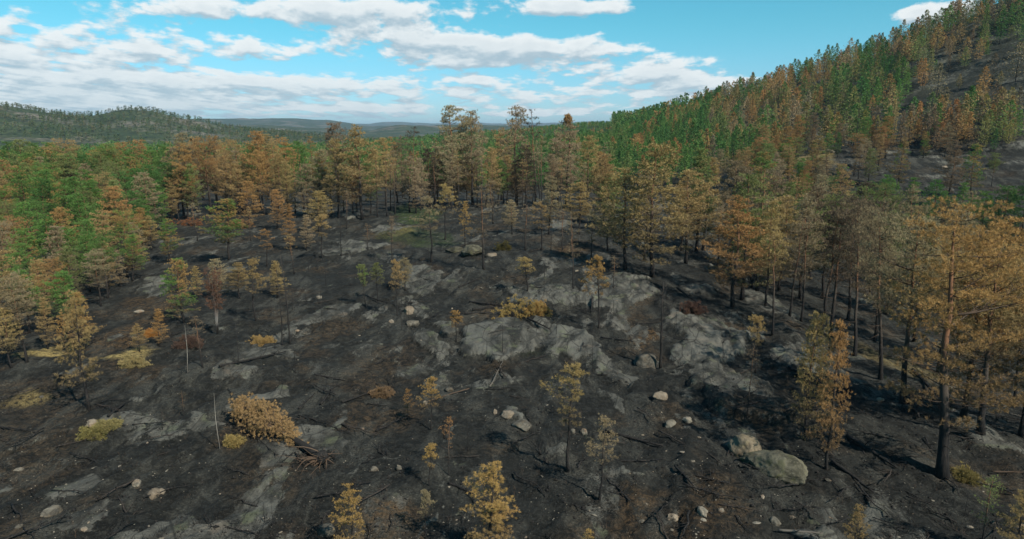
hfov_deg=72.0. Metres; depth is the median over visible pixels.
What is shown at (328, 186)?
green pine
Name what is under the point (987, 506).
green pine
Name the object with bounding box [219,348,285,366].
fallen log
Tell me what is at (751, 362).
scorched pine
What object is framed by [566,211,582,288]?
scorched pine
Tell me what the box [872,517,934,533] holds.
fallen branch
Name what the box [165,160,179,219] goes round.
green pine
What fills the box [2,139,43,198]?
green pine
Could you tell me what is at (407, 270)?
scorched pine
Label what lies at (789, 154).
green pine
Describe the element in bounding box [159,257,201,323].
green pine
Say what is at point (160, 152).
green pine
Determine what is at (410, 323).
boulder
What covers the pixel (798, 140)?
green pine
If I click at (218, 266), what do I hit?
scorched pine
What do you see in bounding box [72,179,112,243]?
green pine
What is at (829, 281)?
scorched pine
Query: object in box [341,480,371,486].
fallen branch
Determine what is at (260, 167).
scorched pine
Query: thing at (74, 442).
fallen branch
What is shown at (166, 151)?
scorched pine
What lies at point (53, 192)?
green pine
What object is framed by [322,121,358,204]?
scorched pine
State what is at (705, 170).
pine tree
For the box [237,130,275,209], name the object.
scorched pine
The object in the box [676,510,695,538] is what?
fallen branch
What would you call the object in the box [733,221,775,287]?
scorched pine
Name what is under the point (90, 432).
shrub
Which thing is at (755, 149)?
scorched pine
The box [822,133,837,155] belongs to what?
green pine
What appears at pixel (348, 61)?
sky
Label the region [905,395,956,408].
fallen branch
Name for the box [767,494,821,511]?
fallen branch
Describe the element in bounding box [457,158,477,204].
scorched pine
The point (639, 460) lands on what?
fallen branch
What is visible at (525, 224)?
scorched pine
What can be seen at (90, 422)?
boulder
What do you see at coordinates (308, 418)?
fallen branch
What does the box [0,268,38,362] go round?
scorched pine
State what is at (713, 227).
scorched pine
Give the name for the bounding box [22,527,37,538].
fallen branch
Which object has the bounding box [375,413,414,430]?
fallen branch
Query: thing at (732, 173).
scorched pine
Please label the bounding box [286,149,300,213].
scorched pine
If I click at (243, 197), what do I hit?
scorched pine
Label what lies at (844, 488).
fallen branch
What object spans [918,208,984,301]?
scorched pine
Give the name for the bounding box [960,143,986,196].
green pine
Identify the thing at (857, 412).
fallen branch
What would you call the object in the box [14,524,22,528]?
stone
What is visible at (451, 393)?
fallen log
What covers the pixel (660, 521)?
fallen branch
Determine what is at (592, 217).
scorched pine
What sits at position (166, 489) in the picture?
fallen branch
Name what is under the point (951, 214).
scorched pine
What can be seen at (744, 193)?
green pine
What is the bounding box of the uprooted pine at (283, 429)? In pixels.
[227,392,343,474]
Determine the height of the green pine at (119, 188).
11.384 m
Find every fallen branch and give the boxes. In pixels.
[0,387,39,398]
[0,504,29,523]
[5,502,71,538]
[8,427,44,446]
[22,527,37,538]
[51,488,87,492]
[54,436,94,446]
[68,449,96,461]
[94,403,123,410]
[96,476,139,499]
[104,509,135,538]
[111,495,141,514]
[132,415,171,424]
[143,481,188,497]
[148,434,172,438]
[222,463,248,474]
[224,524,257,535]
[231,495,259,506]
[298,412,329,421]
[303,382,335,394]
[306,511,329,536]
[314,480,361,497]
[324,422,350,432]
[341,424,376,435]
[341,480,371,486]
[355,484,389,503]
[363,523,378,538]
[369,442,386,456]
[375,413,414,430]
[445,454,478,458]
[452,503,472,525]
[511,423,541,443]
[513,472,546,496]
[526,439,547,463]
[607,479,633,500]
[617,451,664,462]
[642,506,668,538]
[658,430,702,447]
[658,494,676,512]
[674,466,729,483]
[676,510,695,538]
[683,482,740,497]
[706,452,737,469]
[718,504,760,510]
[734,515,756,536]
[753,479,797,489]
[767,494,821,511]
[794,500,823,518]
[820,516,850,527]
[829,486,850,501]
[840,409,870,414]
[847,426,888,438]
[853,484,887,514]
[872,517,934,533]
[876,468,895,481]
[903,489,936,505]
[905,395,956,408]
[906,495,945,510]
[908,500,956,522]
[914,526,933,538]
[923,436,949,453]
[930,517,967,535]
[945,477,964,495]
[950,431,990,439]
[953,474,1012,493]
[986,518,1005,536]
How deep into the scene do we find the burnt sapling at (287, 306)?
57.97 m
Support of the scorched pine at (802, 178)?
on the ground
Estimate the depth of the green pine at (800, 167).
185.15 m
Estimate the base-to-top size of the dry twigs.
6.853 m
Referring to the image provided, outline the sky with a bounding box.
[0,0,998,123]
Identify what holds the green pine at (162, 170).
on the ground
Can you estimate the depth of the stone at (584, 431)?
42.26 m
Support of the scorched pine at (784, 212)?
on the ground
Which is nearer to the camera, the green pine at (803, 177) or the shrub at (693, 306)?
the shrub at (693, 306)
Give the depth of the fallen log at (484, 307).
68.28 m
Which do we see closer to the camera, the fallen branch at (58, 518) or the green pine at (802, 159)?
the fallen branch at (58, 518)
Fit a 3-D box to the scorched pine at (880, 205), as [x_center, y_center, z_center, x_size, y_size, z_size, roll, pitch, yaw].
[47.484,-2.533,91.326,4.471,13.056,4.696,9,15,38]
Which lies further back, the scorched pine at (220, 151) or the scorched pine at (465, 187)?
the scorched pine at (220, 151)
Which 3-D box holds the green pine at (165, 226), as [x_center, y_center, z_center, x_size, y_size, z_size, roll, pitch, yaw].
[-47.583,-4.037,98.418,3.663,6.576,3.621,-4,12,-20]
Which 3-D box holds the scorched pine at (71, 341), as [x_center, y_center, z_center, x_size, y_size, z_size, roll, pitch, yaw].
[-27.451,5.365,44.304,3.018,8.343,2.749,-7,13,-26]
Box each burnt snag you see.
[339,208,342,255]
[657,282,671,367]
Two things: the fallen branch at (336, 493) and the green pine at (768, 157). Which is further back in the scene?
the green pine at (768, 157)
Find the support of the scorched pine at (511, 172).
on the ground
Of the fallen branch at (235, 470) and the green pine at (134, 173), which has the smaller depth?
the fallen branch at (235, 470)
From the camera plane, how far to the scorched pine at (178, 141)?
166.29 m
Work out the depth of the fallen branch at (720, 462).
37.78 m
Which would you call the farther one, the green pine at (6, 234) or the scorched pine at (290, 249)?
the green pine at (6, 234)
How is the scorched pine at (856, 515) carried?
on the ground
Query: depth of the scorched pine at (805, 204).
79.04 m
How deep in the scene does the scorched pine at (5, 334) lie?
53.04 m
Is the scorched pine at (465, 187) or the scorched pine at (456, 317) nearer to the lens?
the scorched pine at (456, 317)
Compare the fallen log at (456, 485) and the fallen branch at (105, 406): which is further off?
the fallen branch at (105, 406)
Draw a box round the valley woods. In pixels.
[0,107,673,190]
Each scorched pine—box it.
[0,159,21,209]
[0,171,23,238]
[0,214,36,268]
[0,220,18,281]
[0,248,56,345]
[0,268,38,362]
[0,306,25,367]
[28,258,56,315]
[30,256,67,324]
[34,156,44,171]
[34,297,58,348]
[40,226,86,298]
[42,137,82,193]
[42,206,79,268]
[53,290,101,410]
[54,312,74,351]
[67,292,106,349]
[76,171,116,237]
[76,209,120,267]
[77,163,98,189]
[80,247,111,306]
[94,243,118,293]
[96,186,141,255]
[109,250,129,286]
[114,142,134,166]
[120,222,150,269]
[123,171,162,237]
[127,139,152,183]
[130,323,148,351]
[133,207,153,245]
[142,215,160,249]
[150,308,169,346]
[157,142,195,215]
[159,182,179,221]
[164,143,198,219]
[165,141,180,212]
[172,132,200,205]
[174,146,210,212]
[179,392,189,415]
[187,203,200,240]
[187,316,205,367]
[188,135,227,213]
[189,136,204,198]
[190,266,206,297]
[200,139,222,200]
[205,161,225,205]
[206,258,231,296]
[210,148,233,202]
[210,154,241,213]
[214,138,248,210]
[224,160,249,215]
[229,147,250,212]
[236,180,264,225]
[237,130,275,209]
[241,207,253,240]
[242,149,273,213]
[242,257,272,320]
[251,134,280,196]
[254,228,272,265]
[266,136,297,204]
[267,138,283,211]
[267,154,297,210]
[268,189,285,228]
[269,260,291,298]
[279,161,298,215]
[279,203,296,250]
[284,234,297,273]
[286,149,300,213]
[293,163,315,217]
[298,214,315,250]
[302,190,333,231]
[304,136,315,202]
[306,149,335,214]
[307,151,328,213]
[312,214,330,256]
[321,138,348,217]
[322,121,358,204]
[328,483,366,538]
[334,124,389,219]
[342,191,351,228]
[343,159,358,213]
[346,160,366,211]
[363,225,371,249]
[366,137,394,205]
[370,150,384,217]
[380,152,400,215]
[381,150,402,213]
[383,136,397,210]
[386,142,408,202]
[388,216,394,259]
[389,258,406,315]
[390,257,412,290]
[396,135,412,197]
[396,156,420,211]
[400,126,421,199]
[403,389,413,418]
[407,167,430,212]
[409,196,438,261]
[412,157,430,209]
[416,376,442,429]
[417,148,446,207]
[417,489,437,538]
[422,137,443,203]
[422,442,438,485]
[426,153,444,206]
[427,158,443,207]
[429,105,484,206]
[434,183,460,239]
[435,142,462,208]
[438,154,457,206]
[439,416,452,475]
[450,310,462,341]
[451,151,465,208]
[452,157,469,195]
[454,109,493,204]
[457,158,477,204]
[458,201,472,245]
[459,461,514,538]
[467,169,478,198]
[468,185,501,269]
[469,150,481,206]
[473,131,486,197]
[474,147,503,206]
[474,500,520,538]
[485,178,502,223]
[492,127,513,199]
[493,155,518,202]
[496,161,508,202]
[497,105,536,202]
[502,199,519,234]
[507,157,532,205]
[508,145,535,207]
[514,204,535,249]
[515,257,535,290]
[517,159,528,207]
[522,109,546,203]
[530,201,552,249]
[531,137,549,207]
[534,148,545,206]
[535,175,563,234]
[540,362,589,472]
[543,154,563,201]
[544,113,582,205]
[545,132,577,204]
[549,159,559,205]
[552,209,566,249]
[556,158,569,208]
[561,182,594,234]
[565,151,578,210]
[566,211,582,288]
[574,135,606,210]
[578,162,587,208]
[578,254,609,327]
[582,528,593,538]
[583,413,620,499]
[584,210,601,264]
[585,166,644,269]
[586,154,621,224]
[589,154,614,208]
[593,151,608,199]
[594,201,619,250]
[610,256,620,287]
[623,142,695,278]
[627,170,674,261]
[664,185,702,250]
[665,169,724,263]
[683,157,725,250]
[699,194,775,308]
[700,205,734,265]
[711,159,758,265]
[713,149,727,189]
[728,149,744,184]
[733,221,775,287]
[737,147,755,186]
[741,343,760,418]
[747,314,767,372]
[748,137,763,168]
[749,196,786,273]
[750,166,795,243]
[751,198,792,305]
[754,137,776,157]
[756,125,770,152]
[760,194,806,290]
[760,227,791,335]
[764,152,788,193]
[770,135,785,162]
[771,159,786,195]
[777,126,797,162]
[777,193,834,299]
[781,216,814,316]
[782,165,801,207]
[786,218,823,321]
[787,186,837,279]
[790,115,809,152]
[790,310,834,440]
[791,177,813,256]
[797,319,855,469]
[798,170,806,189]
[800,160,814,191]
[801,178,819,221]
[802,112,820,149]
[806,173,816,196]
[810,174,831,235]
[811,164,825,194]
[812,210,854,334]
[813,191,892,336]
[816,157,831,186]
[817,207,868,319]
[826,196,889,355]
[833,123,849,150]
[838,196,855,247]
[843,181,897,262]
[843,504,871,538]
[845,218,904,341]
[846,133,867,175]
[846,198,926,379]
[851,143,867,178]
[856,138,872,174]
[858,210,962,404]
[864,201,893,293]
[866,124,876,155]
[870,134,885,170]
[872,126,890,163]
[874,116,900,157]
[877,195,1023,479]
[893,238,1023,435]
[895,183,929,261]
[896,220,957,341]
[903,205,928,283]
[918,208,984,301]
[922,232,1000,372]
[931,140,967,201]
[931,201,969,298]
[935,122,954,155]
[936,246,1023,417]
[942,213,1023,372]
[953,190,984,267]
[974,275,1023,437]
[982,259,1023,405]
[996,489,1023,538]
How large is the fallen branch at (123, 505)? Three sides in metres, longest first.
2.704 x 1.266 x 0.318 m
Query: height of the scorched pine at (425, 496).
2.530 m
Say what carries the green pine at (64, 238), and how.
on the ground
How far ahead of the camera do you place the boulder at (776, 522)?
32.16 m
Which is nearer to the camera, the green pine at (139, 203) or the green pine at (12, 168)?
the green pine at (139, 203)
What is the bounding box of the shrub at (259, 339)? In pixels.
[248,334,276,346]
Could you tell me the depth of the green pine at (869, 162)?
185.99 m
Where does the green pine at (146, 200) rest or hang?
on the ground
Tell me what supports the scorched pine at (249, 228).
on the ground
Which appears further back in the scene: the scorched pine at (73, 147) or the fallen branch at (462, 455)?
the scorched pine at (73, 147)
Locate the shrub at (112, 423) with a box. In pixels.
[94,417,123,432]
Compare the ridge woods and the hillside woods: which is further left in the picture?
the ridge woods
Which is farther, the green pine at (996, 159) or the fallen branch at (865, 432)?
the green pine at (996, 159)
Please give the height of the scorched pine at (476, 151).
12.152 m
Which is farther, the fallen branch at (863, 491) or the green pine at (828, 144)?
the green pine at (828, 144)
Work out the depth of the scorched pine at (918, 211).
97.41 m
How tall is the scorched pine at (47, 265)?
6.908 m
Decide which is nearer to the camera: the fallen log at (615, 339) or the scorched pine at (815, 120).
the fallen log at (615, 339)
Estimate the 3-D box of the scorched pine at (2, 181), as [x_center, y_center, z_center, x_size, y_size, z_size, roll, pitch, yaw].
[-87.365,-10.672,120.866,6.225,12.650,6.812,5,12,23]
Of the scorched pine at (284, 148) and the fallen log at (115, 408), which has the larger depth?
the scorched pine at (284, 148)
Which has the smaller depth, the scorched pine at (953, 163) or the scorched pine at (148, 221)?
the scorched pine at (148, 221)
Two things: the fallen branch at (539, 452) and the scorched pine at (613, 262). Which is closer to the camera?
the fallen branch at (539, 452)
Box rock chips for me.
[2,272,1016,538]
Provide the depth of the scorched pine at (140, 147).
208.27 m
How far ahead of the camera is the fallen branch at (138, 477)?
35.00 m
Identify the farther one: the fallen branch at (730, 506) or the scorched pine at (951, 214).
the scorched pine at (951, 214)
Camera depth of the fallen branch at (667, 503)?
33.53 m
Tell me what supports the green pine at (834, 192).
on the ground
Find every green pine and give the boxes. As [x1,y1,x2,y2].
[0,141,24,197]
[0,162,10,186]
[0,165,32,230]
[0,185,28,241]
[0,200,27,244]
[0,216,14,261]
[0,254,28,315]
[1,170,38,225]
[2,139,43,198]
[2,228,43,297]
[4,242,34,294]
[6,269,47,332]
[10,200,48,270]
[12,142,44,180]
[12,152,38,199]
[15,162,45,209]
[22,169,67,224]
[22,178,69,245]
[24,200,49,258]
[24,216,86,287]
[25,177,64,232]
[26,163,64,213]
[29,161,51,210]
[35,270,84,333]
[38,141,70,189]
[41,156,66,195]
[42,155,72,202]
[51,226,72,259]
[52,151,85,197]
[52,245,91,299]
[55,179,77,242]
[58,176,92,232]
[62,168,102,217]
[62,219,100,281]
[65,192,96,264]
[70,186,103,239]
[71,154,100,184]
[71,231,100,291]
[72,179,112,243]
[80,203,112,264]
[81,151,116,203]
[86,143,124,184]
[87,230,124,298]
[88,143,130,178]
[92,166,117,224]
[95,160,129,203]
[99,170,143,240]
[102,179,137,246]
[103,151,118,200]
[107,208,142,277]
[117,150,143,205]
[119,156,153,198]
[119,234,149,281]
[126,167,154,221]
[131,198,151,235]
[133,165,165,219]
[136,192,158,239]
[138,146,159,187]
[143,162,183,219]
[146,180,170,232]
[149,141,180,205]
[158,218,184,261]
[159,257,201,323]
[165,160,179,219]
[179,164,209,219]
[195,198,247,259]
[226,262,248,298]
[240,146,262,206]
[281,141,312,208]
[296,140,310,179]
[320,161,336,215]
[356,264,367,306]
[362,165,381,213]
[369,262,384,301]
[490,157,511,205]
[594,174,618,218]
[604,175,627,232]
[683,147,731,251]
[722,173,782,299]
[729,166,792,290]
[746,152,783,207]
[751,140,775,173]
[754,123,775,154]
[756,143,779,189]
[773,181,804,256]
[775,145,795,186]
[777,143,796,188]
[783,137,796,179]
[787,162,804,195]
[790,137,807,178]
[794,172,814,215]
[795,158,813,194]
[801,193,849,298]
[805,140,824,182]
[806,135,830,179]
[816,185,842,261]
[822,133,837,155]
[824,175,838,194]
[828,163,858,203]
[834,133,842,156]
[847,182,910,284]
[855,117,873,151]
[859,179,893,215]
[862,148,881,180]
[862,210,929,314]
[877,174,899,209]
[885,137,910,187]
[901,177,925,228]
[905,216,932,279]
[912,179,948,222]
[919,131,933,157]
[924,200,933,214]
[945,182,970,236]
[946,194,959,208]
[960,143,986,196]
[964,197,977,225]
[967,190,995,240]
[970,195,987,217]
[971,474,1005,538]
[974,184,1019,244]
[987,152,1000,186]
[998,181,1023,254]
[1004,188,1020,204]
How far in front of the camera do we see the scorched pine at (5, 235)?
79.61 m
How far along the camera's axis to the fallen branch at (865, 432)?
40.75 m
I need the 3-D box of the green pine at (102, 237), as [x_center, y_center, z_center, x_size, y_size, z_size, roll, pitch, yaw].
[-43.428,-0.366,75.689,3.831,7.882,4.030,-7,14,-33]
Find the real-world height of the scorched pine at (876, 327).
12.131 m
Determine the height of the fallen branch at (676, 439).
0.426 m
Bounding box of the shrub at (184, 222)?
[172,217,202,225]
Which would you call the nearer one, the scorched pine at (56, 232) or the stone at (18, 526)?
the stone at (18, 526)
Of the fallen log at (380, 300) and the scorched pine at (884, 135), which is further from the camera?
the scorched pine at (884, 135)
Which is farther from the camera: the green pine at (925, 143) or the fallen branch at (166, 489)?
the green pine at (925, 143)
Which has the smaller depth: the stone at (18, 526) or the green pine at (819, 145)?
the stone at (18, 526)
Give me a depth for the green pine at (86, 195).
108.28 m
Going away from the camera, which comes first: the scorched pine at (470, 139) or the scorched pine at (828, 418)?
the scorched pine at (828, 418)
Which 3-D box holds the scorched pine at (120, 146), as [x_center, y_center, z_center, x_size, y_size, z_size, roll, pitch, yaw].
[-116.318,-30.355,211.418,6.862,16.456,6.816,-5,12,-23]
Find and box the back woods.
[0,57,850,154]
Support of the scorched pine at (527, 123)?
on the ground
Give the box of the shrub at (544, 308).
[523,299,552,315]
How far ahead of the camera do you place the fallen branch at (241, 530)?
31.43 m
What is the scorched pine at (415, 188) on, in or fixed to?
on the ground
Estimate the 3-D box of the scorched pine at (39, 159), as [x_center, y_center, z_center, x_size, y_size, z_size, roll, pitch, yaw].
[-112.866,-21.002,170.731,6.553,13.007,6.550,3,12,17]
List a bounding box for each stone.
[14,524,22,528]
[580,428,586,434]
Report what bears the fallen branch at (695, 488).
on the ground
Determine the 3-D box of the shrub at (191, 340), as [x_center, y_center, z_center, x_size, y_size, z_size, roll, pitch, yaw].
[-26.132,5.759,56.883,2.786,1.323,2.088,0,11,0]
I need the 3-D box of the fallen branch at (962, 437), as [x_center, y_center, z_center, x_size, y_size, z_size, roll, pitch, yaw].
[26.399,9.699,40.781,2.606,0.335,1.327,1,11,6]
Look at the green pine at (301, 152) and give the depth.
232.44 m
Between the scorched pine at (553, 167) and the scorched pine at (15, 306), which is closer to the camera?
the scorched pine at (15, 306)
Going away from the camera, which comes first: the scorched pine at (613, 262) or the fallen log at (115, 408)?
the fallen log at (115, 408)
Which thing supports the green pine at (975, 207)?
on the ground
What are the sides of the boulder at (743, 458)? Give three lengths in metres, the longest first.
1.879 x 1.362 x 0.903 m
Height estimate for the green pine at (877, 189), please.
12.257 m
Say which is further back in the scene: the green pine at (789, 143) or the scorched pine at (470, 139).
the green pine at (789, 143)
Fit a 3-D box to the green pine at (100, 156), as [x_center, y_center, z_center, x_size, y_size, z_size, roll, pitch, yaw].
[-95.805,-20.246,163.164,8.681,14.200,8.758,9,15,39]
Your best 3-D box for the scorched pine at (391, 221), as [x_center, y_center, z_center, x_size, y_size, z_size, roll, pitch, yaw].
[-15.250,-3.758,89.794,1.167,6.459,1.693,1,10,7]
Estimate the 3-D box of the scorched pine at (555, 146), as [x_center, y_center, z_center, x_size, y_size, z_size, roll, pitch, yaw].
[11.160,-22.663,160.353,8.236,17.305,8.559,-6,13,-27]
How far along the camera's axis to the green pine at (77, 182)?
109.58 m
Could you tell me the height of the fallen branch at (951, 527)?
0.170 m
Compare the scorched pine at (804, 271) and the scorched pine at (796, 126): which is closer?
the scorched pine at (804, 271)
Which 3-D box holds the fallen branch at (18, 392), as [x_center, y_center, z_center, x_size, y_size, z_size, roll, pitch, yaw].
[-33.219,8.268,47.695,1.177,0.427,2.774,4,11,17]
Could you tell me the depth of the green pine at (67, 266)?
73.04 m
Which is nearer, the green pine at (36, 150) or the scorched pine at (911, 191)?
the scorched pine at (911, 191)
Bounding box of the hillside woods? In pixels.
[666,0,1023,184]
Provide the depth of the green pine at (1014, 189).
146.78 m
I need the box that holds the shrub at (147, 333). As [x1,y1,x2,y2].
[144,328,157,337]
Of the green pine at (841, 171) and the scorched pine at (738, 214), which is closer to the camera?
the scorched pine at (738, 214)
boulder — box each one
[13,467,23,471]
[40,505,62,517]
[85,419,96,426]
[131,479,140,488]
[147,488,160,499]
[317,523,335,536]
[369,466,377,471]
[404,306,413,314]
[406,320,418,326]
[445,246,462,252]
[445,387,453,391]
[461,244,481,256]
[485,253,496,257]
[501,410,513,418]
[512,418,531,431]
[633,353,656,368]
[652,391,667,400]
[665,419,675,427]
[667,513,677,521]
[682,417,691,422]
[697,506,707,517]
[728,433,761,456]
[739,451,760,463]
[746,450,807,485]
[769,516,780,525]
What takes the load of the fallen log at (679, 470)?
on the ground
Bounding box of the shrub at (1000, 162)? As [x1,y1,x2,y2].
[986,160,1006,164]
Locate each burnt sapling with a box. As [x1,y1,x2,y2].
[213,400,219,448]
[276,267,282,345]
[279,251,290,343]
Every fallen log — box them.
[0,422,34,432]
[107,400,124,416]
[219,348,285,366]
[251,432,276,454]
[298,393,314,408]
[314,371,344,380]
[320,383,340,404]
[341,387,368,402]
[367,296,394,304]
[425,388,468,401]
[448,482,479,493]
[464,309,491,313]
[469,301,505,305]
[472,305,497,309]
[489,358,502,386]
[527,317,549,328]
[600,337,631,340]
[605,429,662,446]
[674,465,698,485]
[676,287,710,311]
[778,528,823,533]
[788,365,819,382]
[830,460,886,492]
[845,433,905,467]
[906,391,926,417]
[911,368,933,391]
[991,463,1023,472]
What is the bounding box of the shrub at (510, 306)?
[491,294,551,320]
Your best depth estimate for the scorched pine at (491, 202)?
117.38 m
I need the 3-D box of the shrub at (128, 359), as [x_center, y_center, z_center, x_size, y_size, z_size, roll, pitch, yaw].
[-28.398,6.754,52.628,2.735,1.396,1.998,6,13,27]
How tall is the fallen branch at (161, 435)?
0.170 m
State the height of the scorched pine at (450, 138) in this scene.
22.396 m
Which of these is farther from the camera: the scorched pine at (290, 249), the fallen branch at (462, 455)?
the scorched pine at (290, 249)
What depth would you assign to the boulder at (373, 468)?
36.95 m
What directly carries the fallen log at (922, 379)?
on the ground
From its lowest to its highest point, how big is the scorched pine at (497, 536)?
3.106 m
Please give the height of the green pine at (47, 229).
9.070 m
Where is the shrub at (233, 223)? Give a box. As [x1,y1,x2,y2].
[229,216,255,228]
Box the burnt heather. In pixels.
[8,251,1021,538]
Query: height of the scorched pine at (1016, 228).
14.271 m
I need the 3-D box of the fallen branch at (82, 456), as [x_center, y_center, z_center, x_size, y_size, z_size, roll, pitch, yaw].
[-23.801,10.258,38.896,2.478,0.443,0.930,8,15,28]
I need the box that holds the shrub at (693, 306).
[679,300,707,314]
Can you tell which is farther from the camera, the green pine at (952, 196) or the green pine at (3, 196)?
the green pine at (952, 196)
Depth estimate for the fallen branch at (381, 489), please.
33.88 m
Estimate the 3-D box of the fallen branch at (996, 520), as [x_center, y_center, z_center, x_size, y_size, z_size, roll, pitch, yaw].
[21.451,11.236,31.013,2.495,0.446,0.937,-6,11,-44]
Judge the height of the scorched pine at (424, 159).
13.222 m
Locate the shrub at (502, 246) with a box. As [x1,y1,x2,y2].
[493,239,511,250]
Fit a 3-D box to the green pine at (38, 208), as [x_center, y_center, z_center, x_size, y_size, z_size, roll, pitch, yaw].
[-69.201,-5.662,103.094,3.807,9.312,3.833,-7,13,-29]
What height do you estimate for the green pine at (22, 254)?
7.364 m
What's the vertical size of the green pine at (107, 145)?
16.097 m
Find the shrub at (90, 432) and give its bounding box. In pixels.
[75,423,108,440]
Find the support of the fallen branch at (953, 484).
on the ground
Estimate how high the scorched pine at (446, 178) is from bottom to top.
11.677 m
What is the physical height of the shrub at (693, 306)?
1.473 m
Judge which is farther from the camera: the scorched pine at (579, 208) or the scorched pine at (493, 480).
the scorched pine at (579, 208)
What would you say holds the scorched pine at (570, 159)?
on the ground
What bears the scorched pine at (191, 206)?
on the ground
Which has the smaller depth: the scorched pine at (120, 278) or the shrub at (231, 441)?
the shrub at (231, 441)
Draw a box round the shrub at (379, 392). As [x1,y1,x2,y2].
[368,385,395,398]
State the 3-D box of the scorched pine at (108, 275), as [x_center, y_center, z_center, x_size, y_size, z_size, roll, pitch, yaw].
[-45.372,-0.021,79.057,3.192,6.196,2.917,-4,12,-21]
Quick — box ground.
[0,0,1023,538]
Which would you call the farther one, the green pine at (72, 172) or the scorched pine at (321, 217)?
the green pine at (72, 172)
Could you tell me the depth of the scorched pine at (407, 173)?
138.20 m
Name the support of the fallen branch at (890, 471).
on the ground
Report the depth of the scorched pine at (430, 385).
41.69 m
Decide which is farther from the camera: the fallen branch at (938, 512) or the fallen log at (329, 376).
the fallen log at (329, 376)
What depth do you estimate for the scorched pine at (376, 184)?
130.43 m
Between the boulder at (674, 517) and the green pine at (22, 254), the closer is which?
the boulder at (674, 517)
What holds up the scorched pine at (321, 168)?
on the ground
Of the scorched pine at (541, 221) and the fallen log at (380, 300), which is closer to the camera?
the fallen log at (380, 300)
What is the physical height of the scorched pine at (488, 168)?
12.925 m
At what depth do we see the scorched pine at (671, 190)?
77.91 m
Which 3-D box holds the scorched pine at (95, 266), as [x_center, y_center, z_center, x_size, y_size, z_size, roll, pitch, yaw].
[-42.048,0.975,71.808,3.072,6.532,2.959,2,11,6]
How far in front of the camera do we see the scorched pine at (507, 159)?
152.06 m
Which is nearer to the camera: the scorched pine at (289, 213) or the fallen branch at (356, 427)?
the fallen branch at (356, 427)
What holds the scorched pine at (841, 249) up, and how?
on the ground
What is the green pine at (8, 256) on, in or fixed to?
on the ground
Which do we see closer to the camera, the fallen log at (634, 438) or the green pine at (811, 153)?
the fallen log at (634, 438)
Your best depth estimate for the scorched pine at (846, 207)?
114.74 m
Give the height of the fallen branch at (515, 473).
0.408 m
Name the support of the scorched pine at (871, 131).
on the ground
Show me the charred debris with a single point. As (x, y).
(462, 468)
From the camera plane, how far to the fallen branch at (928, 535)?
30.84 m
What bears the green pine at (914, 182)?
on the ground
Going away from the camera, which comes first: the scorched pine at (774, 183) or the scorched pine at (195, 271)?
the scorched pine at (195, 271)
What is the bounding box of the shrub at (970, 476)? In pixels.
[950,460,989,489]
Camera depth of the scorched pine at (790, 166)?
129.63 m
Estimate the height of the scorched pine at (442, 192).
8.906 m
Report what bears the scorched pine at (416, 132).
on the ground
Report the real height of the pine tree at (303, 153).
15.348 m
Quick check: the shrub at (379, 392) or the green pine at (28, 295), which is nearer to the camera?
the shrub at (379, 392)
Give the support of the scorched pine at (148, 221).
on the ground
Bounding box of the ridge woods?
[0,101,416,144]
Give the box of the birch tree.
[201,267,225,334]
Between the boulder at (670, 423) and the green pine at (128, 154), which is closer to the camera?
the boulder at (670, 423)
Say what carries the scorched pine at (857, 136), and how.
on the ground
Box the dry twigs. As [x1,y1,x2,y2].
[0,251,1014,538]
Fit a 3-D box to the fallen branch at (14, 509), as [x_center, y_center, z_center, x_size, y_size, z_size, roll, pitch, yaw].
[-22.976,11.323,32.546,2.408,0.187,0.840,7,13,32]
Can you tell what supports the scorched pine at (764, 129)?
on the ground
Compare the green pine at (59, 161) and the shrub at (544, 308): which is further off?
the green pine at (59, 161)
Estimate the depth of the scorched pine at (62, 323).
57.42 m
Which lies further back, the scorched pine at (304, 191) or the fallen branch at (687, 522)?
the scorched pine at (304, 191)
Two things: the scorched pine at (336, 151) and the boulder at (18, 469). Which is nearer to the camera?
the boulder at (18, 469)
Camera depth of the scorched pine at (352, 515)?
29.14 m
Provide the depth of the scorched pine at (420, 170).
139.63 m
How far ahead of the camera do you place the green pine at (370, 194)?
138.06 m
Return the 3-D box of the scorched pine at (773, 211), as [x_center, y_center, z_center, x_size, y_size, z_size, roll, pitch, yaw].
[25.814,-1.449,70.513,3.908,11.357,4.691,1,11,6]
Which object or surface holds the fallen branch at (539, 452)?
on the ground
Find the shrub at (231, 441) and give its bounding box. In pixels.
[222,433,246,447]
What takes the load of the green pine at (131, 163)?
on the ground
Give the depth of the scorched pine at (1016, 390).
48.19 m
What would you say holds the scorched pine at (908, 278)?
on the ground
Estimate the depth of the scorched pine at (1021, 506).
28.68 m
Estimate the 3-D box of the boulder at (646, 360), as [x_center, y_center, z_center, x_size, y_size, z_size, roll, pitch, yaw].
[10.212,7.201,54.113,1.714,1.566,1.758,1,11,3]
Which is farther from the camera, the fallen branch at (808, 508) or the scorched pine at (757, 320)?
the scorched pine at (757, 320)
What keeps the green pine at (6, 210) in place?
on the ground
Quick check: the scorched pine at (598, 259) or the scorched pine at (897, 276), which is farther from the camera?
the scorched pine at (598, 259)
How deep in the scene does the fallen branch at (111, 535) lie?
31.23 m
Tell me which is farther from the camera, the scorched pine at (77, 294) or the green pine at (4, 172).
the green pine at (4, 172)
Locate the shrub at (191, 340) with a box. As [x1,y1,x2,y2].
[171,334,203,348]
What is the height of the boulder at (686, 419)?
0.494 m
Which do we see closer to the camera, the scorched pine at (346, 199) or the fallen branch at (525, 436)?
the fallen branch at (525, 436)
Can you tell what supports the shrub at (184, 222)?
on the ground
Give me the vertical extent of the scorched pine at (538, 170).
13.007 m
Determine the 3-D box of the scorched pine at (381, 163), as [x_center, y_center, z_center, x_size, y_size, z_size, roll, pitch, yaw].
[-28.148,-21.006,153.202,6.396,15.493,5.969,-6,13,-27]
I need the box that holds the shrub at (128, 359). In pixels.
[116,349,152,368]
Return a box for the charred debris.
[0,266,1023,538]
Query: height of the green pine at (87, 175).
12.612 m

